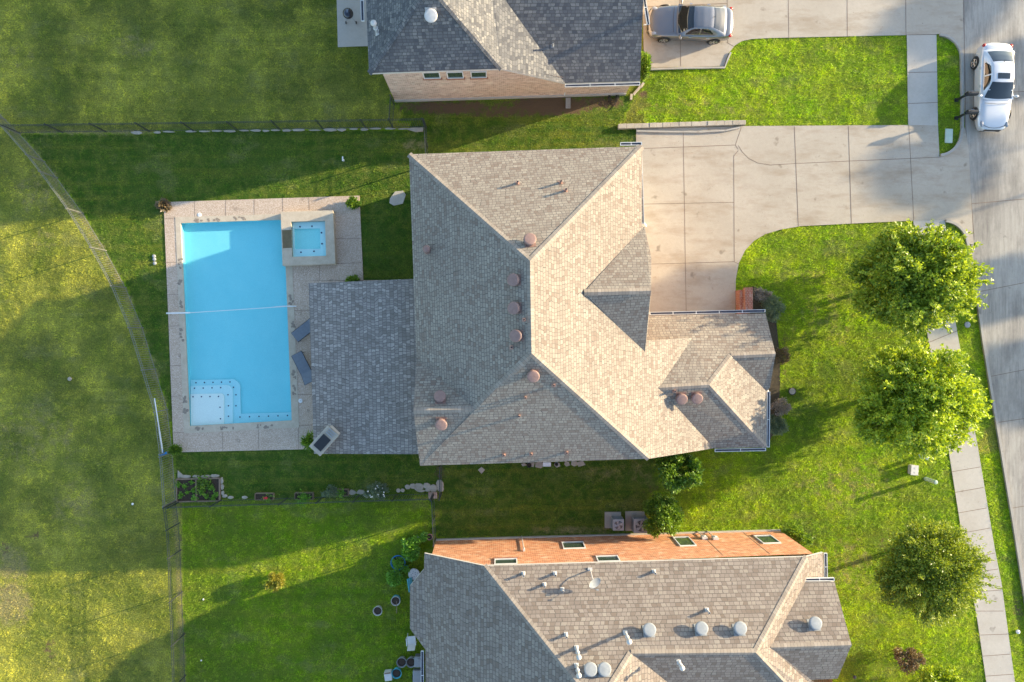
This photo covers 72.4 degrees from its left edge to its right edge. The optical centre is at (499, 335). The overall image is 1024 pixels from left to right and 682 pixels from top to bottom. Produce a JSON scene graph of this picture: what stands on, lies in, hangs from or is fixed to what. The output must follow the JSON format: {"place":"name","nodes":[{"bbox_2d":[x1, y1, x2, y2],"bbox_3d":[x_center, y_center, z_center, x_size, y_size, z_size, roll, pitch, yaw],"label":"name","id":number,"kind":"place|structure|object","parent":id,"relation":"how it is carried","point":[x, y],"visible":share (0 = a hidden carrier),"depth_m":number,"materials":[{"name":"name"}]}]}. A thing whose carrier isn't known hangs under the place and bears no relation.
{"place":"outdoors","nodes":[
{"label":"outdoors","id":0,"kind":"place"},
{"bbox_2d":[360,0,649,101],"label":"brick house","id":1,"kind":"structure","parent":0,"point":[435,50],"depth_m":35.56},
{"bbox_2d":[422,72,441,80],"bbox_3d":[-3.530,-13.440,36.215,1.002,1.028,0.070,-2,90,0],"label":"window","id":2,"kind":"structure","parent":1,"relation":"in","point":[429,75],"depth_m":36.30,"materials":[{"name":"white glass"}]},
{"bbox_2d":[446,71,464,79],"bbox_3d":[-2.318,-13.477,36.279,0.980,1.031,0.070,-2,90,0],"label":"window","id":3,"kind":"structure","parent":1,"relation":"in","point":[458,75],"depth_m":36.31,"materials":[{"name":"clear glass"}]},
{"bbox_2d":[470,71,487,79],"bbox_3d":[-1.101,-13.514,36.325,0.957,0.999,0.070,-2,90,0],"label":"window","id":4,"kind":"structure","parent":1,"relation":"in","point":[475,75],"depth_m":36.37,"materials":[{"name":"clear glass"}]},
{"bbox_2d":[0,0,1023,681],"bbox_3d":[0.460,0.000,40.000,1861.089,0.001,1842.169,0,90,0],"label":"lawn","id":5,"kind":"structure","parent":0,"point":[482,110],"depth_m":40.00,"materials":[{"name":"green plant"}]},
{"bbox_2d":[0,114,170,454],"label":"picket fence","id":6,"kind":"object","parent":5,"relation":"on","point":[74,210],"visible":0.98,"depth_m":39.00,"materials":[{"name":"grey metal"}]},
{"bbox_2d":[154,398,166,455],"bbox_3d":[-18.776,5.053,38.694,0.432,0.684,3.263,0,90,0],"label":"pool brush","id":7,"kind":"object","parent":6,"relation":"attached to","point":[159,428],"visible":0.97,"depth_m":38.71,"materials":[{"name":"white paint"}]},
{"bbox_2d":[154,198,171,212],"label":"shrub","id":8,"kind":"object","parent":5,"relation":"on","point":[162,204],"visible":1,"depth_m":39.67,"materials":[{"name":"brown plant"}]},
{"bbox_2d":[158,453,175,506],"bbox_3d":[-18.582,8.018,39.170,0.069,1.660,2.784,-4,90,0],"label":"picket fence","id":9,"kind":"object","parent":5,"relation":"on","point":[164,481],"visible":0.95,"depth_m":38.89,"materials":[{"name":"grey metal"}]},
{"bbox_2d":[162,501,185,681],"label":"picket fence","id":10,"kind":"object","parent":5,"relation":"on","point":[181,592],"visible":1,"depth_m":39.00,"materials":[{"name":"grey metal"}]},
{"bbox_2d":[167,443,182,456],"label":"shrub","id":11,"kind":"object","parent":5,"relation":"on","point":[174,450],"visible":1,"depth_m":39.50,"materials":[{"name":"green plant"}]},
{"bbox_2d":[176,474,220,501],"bbox_3d":[-17.230,8.664,39.782,2.588,0.477,1.672,0,90,0],"label":"garden bed","id":12,"kind":"object","parent":5,"relation":"on","point":[198,489],"visible":1,"depth_m":39.87,"materials":[{"name":"green plant"}]},
{"bbox_2d":[0,118,425,132],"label":"picket fence","id":13,"kind":"object","parent":5,"relation":"on","point":[170,123],"visible":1,"depth_m":39.00,"materials":[{"name":"grey metal"}]},
{"bbox_2d":[255,492,279,507],"bbox_3d":[-13.225,9.363,39.739,1.409,0.523,0.831,0,90,0],"label":"planter box","id":14,"kind":"object","parent":5,"relation":"on","point":[266,496],"visible":0.98,"depth_m":39.80,"materials":[{"name":"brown wood"}]},
{"bbox_2d":[164,196,373,451],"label":"pool deck","id":15,"kind":"structure","parent":5,"relation":"on","point":[348,225],"depth_m":39.95,"materials":[{"name":"beige concrete"}]},
{"bbox_2d":[166,306,296,313],"bbox_3d":[-15.237,-1.465,39.817,7.414,0.324,0.141,-3,90,0],"label":"pool net","id":16,"kind":"object","parent":15,"relation":"on","point":[220,310],"visible":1,"depth_m":39.72,"materials":[{"name":"white fabric"}]},
{"bbox_2d":[181,220,291,425],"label":"swimming pool","id":17,"kind":"structure","parent":15,"relation":"in","point":[238,367],"depth_m":40.34,"materials":[{"name":"liquid"}]},
{"bbox_2d":[175,214,298,432],"bbox_3d":[-14.999,-0.737,40.000,6.580,0.120,12.354,-2,90,0],"label":"pool coping","id":18,"kind":"object","parent":15,"relation":"on","point":[292,423],"visible":0.89,"depth_m":39.94,"materials":[{"name":"concrete"}]},
{"bbox_2d":[177,216,295,430],"bbox_3d":[-15.021,-0.693,39.946,6.811,0.027,12.262,0,90,0],"label":"coping stain","id":19,"kind":"object","parent":18,"relation":"on","point":[185,411],"visible":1,"depth_m":39.93,"materials":[{"name":"concrete"}]},
{"bbox_2d":[165,200,361,450],"bbox_3d":[-13.514,-0.671,39.950,11.258,0.002,14.486,0,90,0],"label":"deck joint","id":20,"kind":"object","parent":15,"relation":"on","point":[295,310],"visible":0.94,"depth_m":39.95,"materials":[{"name":"grey concrete"}]},
{"bbox_2d":[291,318,309,341],"bbox_3d":[-10.894,-0.462,39.624,1.860,0.666,0.695,-38,90,0],"label":"sun lounger","id":21,"kind":"object","parent":15,"relation":"on","point":[300,332],"visible":0.49,"depth_m":39.58,"materials":[{"name":"blue fabric"}]},
{"bbox_2d":[291,351,311,384],"bbox_3d":[-11.098,1.818,39.624,0.695,0.666,1.860,-27,90,0],"label":"sun lounger","id":22,"kind":"object","parent":15,"relation":"on","point":[301,364],"visible":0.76,"depth_m":39.58,"materials":[{"name":"blue fabric"}]},
{"bbox_2d":[300,430,313,450],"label":"shrub","id":23,"kind":"object","parent":15,"relation":"on","point":[307,441],"visible":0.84,"depth_m":39.20,"materials":[{"name":"green plant"}]},
{"bbox_2d":[281,210,336,265],"bbox_3d":[-10.848,-5.523,39.757,3.107,0.426,3.135,0,90,0],"label":"spa","id":24,"kind":"object","parent":15,"relation":"on","point":[308,238],"visible":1,"depth_m":39.55,"materials":[{"name":"concrete"}]},
{"bbox_2d":[309,425,339,455],"bbox_3d":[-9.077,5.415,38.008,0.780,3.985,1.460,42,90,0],"label":"barbecue grill","id":25,"kind":"object","parent":15,"relation":"on","point":[322,442],"visible":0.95,"depth_m":36.07,"materials":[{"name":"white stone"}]},
{"bbox_2d":[345,274,359,281],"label":"shrub","id":26,"kind":"object","parent":15,"relation":"on","point":[355,277],"visible":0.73,"depth_m":39.54,"materials":[{"name":"green plant"}]},
{"bbox_2d":[309,279,418,453],"bbox_3d":[-6.573,1.640,38.000,7.180,4.000,9.245,0,90,0],"label":"patio cover","id":27,"kind":"object","parent":15,"relation":"on","point":[363,350],"visible":0.67,"depth_m":36.67,"materials":[{"name":"grey"}]},
{"bbox_2d":[263,571,285,592],"bbox_3d":[-12.681,13.876,39.503,1.275,1.093,1.211,0,90,0],"label":"shrub","id":28,"kind":"object","parent":5,"relation":"on","point":[277,579],"visible":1,"depth_m":39.26,"materials":[{"name":"yellow plant"}]},
{"bbox_2d":[166,493,432,508],"bbox_3d":[-11.055,9.220,39.170,14.526,1.660,0.079,-2,90,0],"label":"picket fence","id":29,"kind":"object","parent":5,"relation":"on","point":[281,503],"visible":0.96,"depth_m":38.82,"materials":[{"name":"grey metal"}]},
{"bbox_2d":[294,489,313,507],"bbox_3d":[-11.147,9.217,39.694,1.067,0.613,1.125,0,90,0],"label":"planter box","id":30,"kind":"object","parent":5,"relation":"on","point":[298,496],"visible":0.91,"depth_m":39.74,"materials":[{"name":"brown wood"}]},
{"bbox_2d":[320,484,338,497],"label":"rose bush","id":31,"kind":"object","parent":5,"relation":"on","point":[332,491],"visible":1,"depth_m":39.49,"materials":[{"name":"green plant"}]},
{"bbox_2d":[330,487,348,505],"bbox_3d":[-9.143,9.030,39.676,1.058,0.648,1.223,0,90,0],"label":"planter box","id":32,"kind":"object","parent":5,"relation":"on","point":[343,491],"visible":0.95,"depth_m":39.74,"materials":[{"name":"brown wood"}]},
{"bbox_2d":[337,0,367,46],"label":"patio slab","id":33,"kind":"structure","parent":5,"relation":"on","point":[351,33],"depth_m":39.96,"materials":[{"name":"concrete"}]},
{"bbox_2d":[343,8,356,23],"bbox_3d":[-8.486,-18.019,39.404,0.620,1.118,0.629,0,90,0],"label":"kettle grill","id":34,"kind":"object","parent":33,"relation":"on","point":[347,13],"visible":1,"depth_m":38.96,"materials":[{"name":"black metal"}]},
{"bbox_2d":[344,196,361,209],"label":"shrub","id":35,"kind":"object","parent":5,"relation":"on","point":[352,202],"visible":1,"depth_m":39.57,"materials":[{"name":"green plant"}]},
{"bbox_2d":[363,480,390,500],"bbox_3d":[-6.974,8.785,39.621,1.498,0.859,1.074,14,90,0],"label":"rose bush","id":36,"kind":"object","parent":5,"relation":"on","point":[376,487],"visible":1,"depth_m":39.51,"materials":[{"name":"green plant"}]},
{"bbox_2d":[373,605,381,615],"bbox_3d":[-6.934,15.593,39.810,0.530,0.380,0.530,0,90,0],"label":"plant pot","id":37,"kind":"object","parent":5,"relation":"on","point":[377,610],"visible":1,"depth_m":39.69,"materials":[{"name":"white plastic"}]},
{"bbox_2d":[384,669,392,680],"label":"storage bin","id":38,"kind":"object","parent":5,"relation":"on","point":[388,675],"visible":0.99,"depth_m":39.60,"materials":[{"name":"white plastic"}]},
{"bbox_2d":[388,94,394,127],"bbox_3d":[-6.075,-12.540,39.170,0.069,1.660,1.379,3,90,0],"label":"picket fence","id":39,"kind":"object","parent":5,"relation":"on","point":[389,117],"visible":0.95,"depth_m":38.91,"materials":[{"name":"grey metal"}]},
{"bbox_2d":[385,569,403,586],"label":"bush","id":40,"kind":"object","parent":5,"relation":"on","point":[394,578],"visible":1,"depth_m":39.48,"materials":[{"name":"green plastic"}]},
{"bbox_2d":[391,595,400,612],"bbox_3d":[-5.909,15.207,39.741,0.530,0.518,0.919,0,90,0],"label":"plant pot","id":41,"kind":"object","parent":5,"relation":"on","point":[395,600],"visible":1,"depth_m":39.64,"materials":[{"name":"white plastic"}]},
{"bbox_2d":[391,667,401,678],"bbox_3d":[-5.855,19.121,39.800,0.572,0.400,0.572,0,90,0],"label":"plant pot","id":42,"kind":"object","parent":5,"relation":"on","point":[396,673],"visible":0.99,"depth_m":39.66,"materials":[{"name":"teal plastic"}]},
{"bbox_2d":[389,191,405,205],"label":"stone slab","id":43,"kind":"structure","parent":5,"relation":"on","point":[397,198],"depth_m":39.95,"materials":[{"name":"grey stone"}]},
{"bbox_2d":[391,555,405,569],"bbox_3d":[-5.776,12.873,39.667,0.860,0.666,0.858,0,90,0],"label":"plant pot","id":44,"kind":"object","parent":5,"relation":"on","point":[398,562],"visible":1,"depth_m":39.60,"materials":[{"name":"blue plastic"}]},
{"bbox_2d":[396,656,406,667],"bbox_3d":[-5.572,18.499,39.800,0.572,0.400,0.572,0,90,0],"label":"plant pot","id":45,"kind":"object","parent":5,"relation":"on","point":[401,662],"visible":1,"depth_m":39.67,"materials":[{"name":"grey paint"}]},
{"bbox_2d":[402,565,409,573],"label":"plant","id":46,"kind":"object","parent":5,"relation":"on","point":[406,568],"visible":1,"depth_m":39.63,"materials":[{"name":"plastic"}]},
{"bbox_2d":[406,656,413,667],"bbox_3d":[-5.035,18.499,39.800,0.572,0.400,0.572,0,90,0],"label":"plant pot","id":47,"kind":"object","parent":5,"relation":"on","point":[410,662],"visible":0.98,"depth_m":39.67,"materials":[{"name":"grey paint"}]},
{"bbox_2d":[400,541,420,561],"bbox_3d":[-5.048,12.195,39.584,1.188,0.833,1.191,0,90,0],"label":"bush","id":48,"kind":"object","parent":5,"relation":"on","point":[410,551],"visible":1,"depth_m":39.44,"materials":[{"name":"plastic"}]},
{"bbox_2d":[406,633,416,650],"bbox_3d":[-5.002,17.279,39.550,0.550,0.905,0.643,-5,90,0],"label":"garden chair","id":49,"kind":"object","parent":5,"relation":"on","point":[411,640],"visible":0.98,"depth_m":39.56,"materials":[{"name":"white paint"}]},
{"bbox_2d":[404,127,422,131],"bbox_3d":[-4.923,-11.740,39.965,1.116,0.110,0.235,-3,90,0],"label":"edging stone","id":50,"kind":"object","parent":5,"relation":"on","point":[419,129],"visible":1,"depth_m":39.91,"materials":[{"name":"stone"}]},
{"bbox_2d":[408,568,419,579],"bbox_3d":[-4.877,13.526,39.835,0.657,0.330,0.657,0,90,0],"label":"plant pot","id":51,"kind":"object","parent":5,"relation":"on","point":[413,573],"visible":0.91,"depth_m":39.67,"materials":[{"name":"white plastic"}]},
{"bbox_2d":[412,669,420,681],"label":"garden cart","id":52,"kind":"object","parent":5,"relation":"on","point":[416,676],"visible":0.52,"depth_m":39.55,"materials":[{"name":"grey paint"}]},
{"bbox_2d":[414,654,420,666],"bbox_3d":[-4.571,18.424,39.737,0.540,0.525,0.600,0,90,0],"label":"storage bin","id":53,"kind":"object","parent":5,"relation":"on","point":[417,660],"visible":0.7,"depth_m":39.52,"materials":[{"name":"grey plastic"}]},
{"bbox_2d":[414,534,422,544],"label":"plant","id":54,"kind":"object","parent":5,"relation":"on","point":[419,540],"visible":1,"depth_m":39.59,"materials":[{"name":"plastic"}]},
{"bbox_2d":[414,483,423,489],"bbox_3d":[-4.620,8.638,39.985,0.654,0.070,0.446,0,90,0],"label":"flagstone","id":55,"kind":"object","parent":5,"relation":"on","point":[417,486],"visible":1,"depth_m":39.95,"materials":[{"name":"stone"}]},
{"bbox_2d":[419,531,429,542],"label":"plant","id":56,"kind":"object","parent":5,"relation":"on","point":[424,536],"visible":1,"depth_m":39.64,"materials":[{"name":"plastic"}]},
{"bbox_2d":[423,118,427,153],"bbox_3d":[-4.139,-10.825,39.170,0.068,1.660,2.179,-3,90,0],"label":"picket fence","id":57,"kind":"object","parent":5,"relation":"on","point":[425,141],"visible":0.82,"depth_m":39.06,"materials":[{"name":"grey metal"}]},
{"bbox_2d":[429,484,436,491],"bbox_3d":[-3.823,8.699,39.985,0.497,0.070,0.457,0,90,0],"label":"flagstone","id":58,"kind":"object","parent":5,"relation":"on","point":[433,487],"visible":1,"depth_m":39.95,"materials":[{"name":"stone"}]},
{"bbox_2d":[431,494,436,546],"bbox_3d":[-3.711,10.303,39.170,0.068,1.660,2.550,-2,90,0],"label":"picket fence","id":59,"kind":"object","parent":5,"relation":"on","point":[433,520],"visible":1,"depth_m":38.95,"materials":[{"name":"grey metal"}]},
{"bbox_2d":[438,465,441,500],"bbox_3d":[-3.331,8.117,39.170,0.066,1.660,1.832,1,90,0],"label":"picket fence","id":60,"kind":"object","parent":5,"relation":"on","point":[440,494],"visible":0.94,"depth_m":39.02,"materials":[{"name":"grey metal"}]},
{"bbox_2d":[566,97,570,107],"bbox_3d":[3.886,-13.286,39.947,0.270,0.095,0.600,0,90,0],"label":"splash block","id":61,"kind":"object","parent":5,"relation":"on","point":[568,102],"depth_m":39.95,"materials":[{"name":"concrete"}]},
{"bbox_2d":[407,142,775,465],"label":"brick house","id":62,"kind":"structure","parent":5,"relation":"on","point":[542,335],"depth_m":33.28,"materials":[{"name":"beige"}]},
{"bbox_2d":[607,94,618,111],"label":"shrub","id":63,"kind":"object","parent":5,"relation":"on","point":[616,98],"visible":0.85,"depth_m":39.88,"materials":[{"name":"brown plant"}]},
{"bbox_2d":[605,512,623,530],"bbox_3d":[6.451,10.509,39.527,0.950,0.946,0.920,0,90,0],"label":"air conditioner","id":64,"kind":"object","parent":5,"relation":"on","point":[614,521],"visible":1,"depth_m":39.56,"materials":[{"name":"metal"}]},
{"bbox_2d":[410,529,851,681],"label":"brick house","id":65,"kind":"structure","parent":5,"relation":"on","point":[628,607],"depth_m":34.30,"materials":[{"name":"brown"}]},
{"bbox_2d":[493,557,517,563],"bbox_3d":[0.297,11.514,35.804,1.280,1.009,0.070,-2,90,0],"label":"window","id":66,"kind":"structure","parent":65,"relation":"in","point":[497,560],"depth_m":35.91,"materials":[{"name":"green glass"}]},
{"bbox_2d":[560,540,585,548],"bbox_3d":[4.009,11.411,38.261,1.325,1.341,0.070,-2,90,0],"label":"window","id":67,"kind":"structure","parent":65,"relation":"in","point":[567,544],"depth_m":38.30,"materials":[{"name":"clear glass"}]},
{"bbox_2d":[594,554,620,561],"bbox_3d":[5.509,11.369,35.821,1.266,1.042,0.070,-2,90,0],"label":"window","id":68,"kind":"structure","parent":65,"relation":"in","point":[600,557],"depth_m":35.93,"materials":[{"name":"green glass"}]},
{"bbox_2d":[671,535,696,545],"bbox_3d":[10.091,11.242,38.392,1.019,1.802,0.070,-2,90,0],"label":"window","id":69,"kind":"structure","parent":65,"relation":"in","point":[682,540],"depth_m":38.46,"materials":[{"name":"green glass"}]},
{"bbox_2d":[751,534,780,543],"bbox_3d":[14.601,11.117,38.344,1.087,1.617,0.070,-2,90,0],"label":"window","id":70,"kind":"structure","parent":65,"relation":"in","point":[763,538],"depth_m":38.34,"materials":[{"name":"green glass"}]},
{"bbox_2d":[625,511,647,532],"bbox_3d":[7.713,10.566,39.527,1.130,0.946,1.100,0,90,0],"label":"air conditioner","id":71,"kind":"object","parent":5,"relation":"on","point":[634,520],"visible":0.78,"depth_m":39.67,"materials":[{"name":"metal"}]},
{"bbox_2d":[640,51,652,82],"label":"shrub","id":72,"kind":"object","parent":5,"relation":"on","point":[646,67],"visible":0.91,"depth_m":38.38,"materials":[{"name":"green plant"}]},
{"bbox_2d":[641,492,684,538],"bbox_3d":[9.028,10.019,38.675,2.562,2.750,2.587,0,90,0],"label":"shrub","id":73,"kind":"object","parent":5,"relation":"on","point":[668,516],"visible":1,"depth_m":38.16,"materials":[{"name":"green plant"}]},
{"bbox_2d":[653,453,704,493],"bbox_3d":[9.515,7.204,37.840,2.601,4.420,2.268,0,90,0],"label":"shrub","id":74,"kind":"object","parent":5,"relation":"on","point":[667,468],"visible":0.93,"depth_m":36.62,"materials":[{"name":"green plant"}]},
{"bbox_2d":[618,120,745,132],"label":"retaining wall","id":75,"kind":"structure","parent":5,"relation":"on","point":[682,124],"depth_m":39.78,"materials":[{"name":"concrete"}]},
{"bbox_2d":[650,52,731,70],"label":"kerb","id":76,"kind":"structure","parent":5,"relation":"on","point":[681,68],"depth_m":39.88,"materials":[{"name":"concrete"}]},
{"bbox_2d":[735,287,752,313],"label":"brick pillar","id":77,"kind":"structure","parent":5,"relation":"on","point":[744,298],"depth_m":39.05,"materials":[{"name":"red brick"}]},
{"bbox_2d":[750,286,779,438],"bbox_3d":[15.143,1.614,40.009,1.714,0.042,8.943,0,90,0],"label":"mulch bed","id":78,"kind":"object","parent":5,"relation":"on","point":[774,389],"visible":0.31,"depth_m":39.99,"materials":[{"name":"brown soil"}]},
{"bbox_2d":[753,286,771,301],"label":"shrub","id":79,"kind":"object","parent":78,"relation":"on","point":[759,292],"visible":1,"depth_m":39.29,"materials":[{"name":"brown plant"}]},
{"bbox_2d":[757,294,786,322],"bbox_3d":[15.275,-1.542,39.276,1.514,1.548,1.698,0,90,0],"label":"shrub","id":80,"kind":"object","parent":78,"relation":"on","point":[774,305],"visible":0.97,"depth_m":39.03,"materials":[{"name":"green plant"}]},
{"bbox_2d":[770,414,788,435],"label":"shrub","id":81,"kind":"object","parent":78,"relation":"on","point":[780,427],"visible":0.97,"depth_m":39.18,"materials":[{"name":"green plant"}]},
{"bbox_2d":[770,397,791,416],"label":"shrub","id":82,"kind":"object","parent":78,"relation":"on","point":[785,408],"visible":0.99,"depth_m":39.28,"materials":[{"name":"brown plant"}]},
{"bbox_2d":[775,347,790,364],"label":"shrub","id":83,"kind":"object","parent":5,"relation":"on","point":[783,351],"visible":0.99,"depth_m":39.59,"materials":[{"name":"brown plant"}]},
{"bbox_2d":[788,387,795,394],"bbox_3d":[16.686,3.171,39.974,0.440,0.093,0.440,0,90,0],"label":"valve cover","id":84,"kind":"object","parent":5,"relation":"on","point":[791,390],"visible":1,"depth_m":39.94,"materials":[{"name":"stone"}]},
{"bbox_2d":[781,523,813,547],"bbox_3d":[16.602,11.456,39.449,1.833,1.202,1.652,-37,90,0],"label":"shrub","id":85,"kind":"object","parent":5,"relation":"on","point":[800,537],"visible":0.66,"depth_m":39.31,"materials":[{"name":"green plant"}]},
{"bbox_2d":[892,645,926,674],"bbox_3d":[22.856,18.186,39.323,1.753,1.453,1.559,0,90,0],"label":"shrub","id":86,"kind":"object","parent":5,"relation":"on","point":[910,665],"visible":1,"depth_m":39.02,"materials":[{"name":"brown plant"}]},
{"bbox_2d":[908,465,918,474],"bbox_3d":[23.479,7.618,39.805,0.420,0.390,0.560,4,90,0],"label":"utility box","id":87,"kind":"object","parent":5,"relation":"on","point":[912,469],"visible":1,"depth_m":39.62,"materials":[{"name":"white plastic"}]},
{"bbox_2d":[845,218,993,343],"bbox_3d":[21.840,-2.825,36.718,6.914,6.663,6.595,0,90,0],"label":"shade tree","id":88,"kind":"object","parent":5,"relation":"on","point":[926,280],"visible":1,"depth_m":35.36,"materials":[{"name":"green plant"}]},
{"bbox_2d":[848,337,994,464],"bbox_3d":[21.796,3.379,36.831,7.183,6.439,6.673,0,90,0],"label":"shade tree","id":89,"kind":"object","parent":5,"relation":"on","point":[935,401],"visible":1,"depth_m":35.56,"materials":[{"name":"green plant"}]},
{"bbox_2d":[924,477,937,483],"bbox_3d":[24.314,8.171,39.525,0.238,1.050,0.234,0,90,0],"label":"utility bollard","id":90,"kind":"object","parent":5,"relation":"on","point":[930,480],"visible":1,"depth_m":39.35,"materials":[{"name":"white plastic"}]},
{"bbox_2d":[872,518,1001,627],"bbox_3d":[22.529,12.384,37.173,6.099,5.754,5.882,0,90,0],"label":"shade tree","id":91,"kind":"object","parent":5,"relation":"on","point":[944,572],"visible":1,"depth_m":35.69,"materials":[{"name":"green plant"}]},
{"bbox_2d":[908,664,965,681],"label":"shrub","id":92,"kind":"object","parent":5,"relation":"on","point":[940,674],"visible":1,"depth_m":38.70,"materials":[{"name":"green plant"}]},
{"bbox_2d":[945,129,952,142],"bbox_3d":[25.625,-11.414,39.962,0.440,0.075,0.820,2,90,0],"label":"meter box","id":93,"kind":"object","parent":5,"relation":"on","point":[948,135],"visible":1,"depth_m":39.93,"materials":[{"name":"grey plastic"}]},
{"bbox_2d":[939,33,963,155],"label":"kerb","id":94,"kind":"structure","parent":5,"relation":"on","point":[960,51],"depth_m":39.87,"materials":[{"name":"concrete"}]},
{"bbox_2d":[954,91,978,101],"bbox_3d":[26.192,-13.462,39.335,0.650,1.350,0.210,0,90,0],"label":"mailbox","id":95,"kind":"object","parent":5,"relation":"on","point":[971,93],"visible":1,"depth_m":38.92,"materials":[{"name":"black plastic"}]},
{"bbox_2d":[954,109,978,119],"bbox_3d":[26.192,-12.434,39.335,0.650,1.350,0.210,0,90,0],"label":"mailbox","id":96,"kind":"object","parent":5,"relation":"on","point":[971,111],"visible":1,"depth_m":38.84,"materials":[{"name":"black plastic"}]},
{"bbox_2d":[945,220,1023,600],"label":"kerb","id":97,"kind":"structure","parent":5,"relation":"on","point":[997,428],"depth_m":39.87,"materials":[{"name":"concrete"}]},
{"bbox_2d":[643,0,962,67],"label":"driveway","id":98,"kind":"structure","parent":0,"point":[758,19],"depth_m":39.95,"materials":[{"name":"concrete"}]},
{"bbox_2d":[647,0,733,44],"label":"parked car","id":99,"kind":"object","parent":98,"relation":"on","point":[709,24],"visible":0.98,"depth_m":38.98,"materials":[{"name":"grey paint"}]},
{"bbox_2d":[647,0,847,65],"bbox_3d":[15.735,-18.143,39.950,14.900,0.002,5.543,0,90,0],"label":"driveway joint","id":100,"kind":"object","parent":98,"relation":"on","point":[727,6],"visible":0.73,"depth_m":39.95,"materials":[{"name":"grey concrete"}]},
{"bbox_2d":[636,125,973,315],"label":"driveway","id":101,"kind":"structure","parent":0,"point":[763,196],"depth_m":39.95,"materials":[{"name":"concrete"}]},
{"bbox_2d":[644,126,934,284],"bbox_3d":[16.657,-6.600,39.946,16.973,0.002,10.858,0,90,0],"label":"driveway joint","id":102,"kind":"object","parent":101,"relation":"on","point":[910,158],"visible":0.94,"depth_m":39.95,"materials":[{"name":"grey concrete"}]},
{"bbox_2d":[907,35,937,124],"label":"sidewalk","id":103,"kind":"structure","parent":0,"point":[922,61],"depth_m":39.96,"materials":[{"name":"concrete"}]},
{"bbox_2d":[913,220,1014,681],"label":"sidewalk","id":104,"kind":"structure","parent":0,"point":[991,617],"depth_m":39.96,"materials":[{"name":"concrete"}]},
{"bbox_2d":[907,34,1011,675],"bbox_3d":[25.810,1.129,39.954,2.608,0.002,36.976,-7,90,0],"label":"sidewalk joint","id":105,"kind":"object","parent":104,"relation":"on","point":[970,468],"visible":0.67,"depth_m":39.95,"materials":[{"name":"grey concrete"}]},
{"bbox_2d":[963,0,1023,575],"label":"road","id":106,"kind":"structure","parent":0,"point":[996,162],"depth_m":39.98,"materials":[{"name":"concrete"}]},
{"bbox_2d":[969,42,1018,131],"bbox_3d":[27.763,-14.000,39.222,2.290,1.496,4.910,1,90,0],"label":"parked car","id":107,"kind":"object","parent":106,"relation":"on","point":[992,65],"visible":0.98,"depth_m":39.01,"materials":[{"name":"white paint"}]},
{"bbox_2d":[964,29,1023,507],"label":"road joint","id":108,"kind":"object","parent":106,"relation":"on","point":[987,202],"visible":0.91,"depth_m":39.98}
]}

